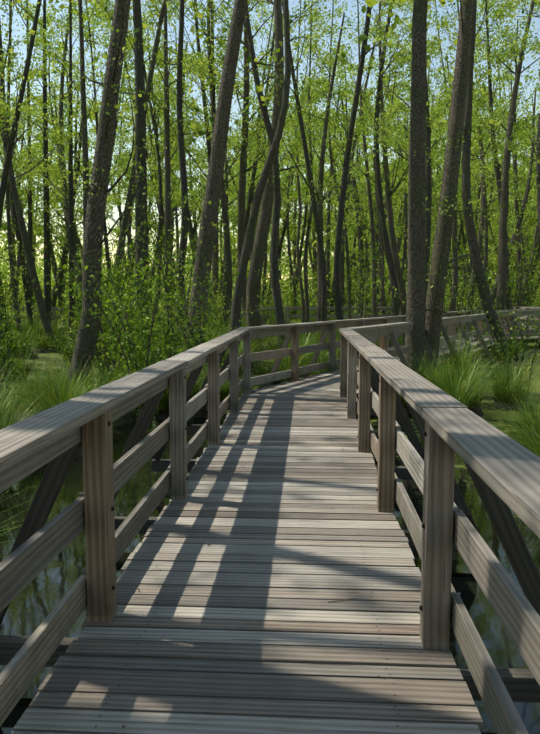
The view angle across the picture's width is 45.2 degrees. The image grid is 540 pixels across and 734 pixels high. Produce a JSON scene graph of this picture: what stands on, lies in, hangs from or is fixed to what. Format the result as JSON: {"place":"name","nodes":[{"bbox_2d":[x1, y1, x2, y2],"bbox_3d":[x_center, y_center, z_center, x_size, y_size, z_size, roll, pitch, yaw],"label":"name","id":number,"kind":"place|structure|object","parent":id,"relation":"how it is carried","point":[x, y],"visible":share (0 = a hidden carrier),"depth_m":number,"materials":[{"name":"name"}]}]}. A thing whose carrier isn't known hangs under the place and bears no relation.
{"place":"outdoors","nodes":[
{"label":"outdoors","id":0,"kind":"place"},
{"bbox_2d":[0,331,539,733],"bbox_3d":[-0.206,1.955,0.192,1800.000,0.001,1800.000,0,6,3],"label":"water","id":1,"kind":"structure","parent":0,"point":[33,603],"depth_m":5.33,"materials":[{"name":"green liquid"}]},
{"bbox_2d":[0,306,539,733],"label":"boardwalk","id":2,"kind":"structure","parent":1,"relation":"on","point":[272,579],"depth_m":3.11,"materials":[{"name":"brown wood"}]},
{"bbox_2d":[0,0,539,418],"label":"forest trees","id":3,"kind":"object","parent":1,"relation":"on","point":[472,234],"visible":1,"depth_m":25.77,"materials":[{"name":"green plant"}]},
{"bbox_2d":[0,310,539,588],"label":"sedge grass tussocks","id":4,"kind":"object","parent":1,"relation":"on","point":[460,383],"visible":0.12,"depth_m":11.62,"materials":[{"name":"green plant"}]},
{"bbox_2d":[0,0,539,293],"label":"sky","id":5,"kind":"structure","parent":0,"point":[234,108],"materials":[{"name":"blue"}]}
]}

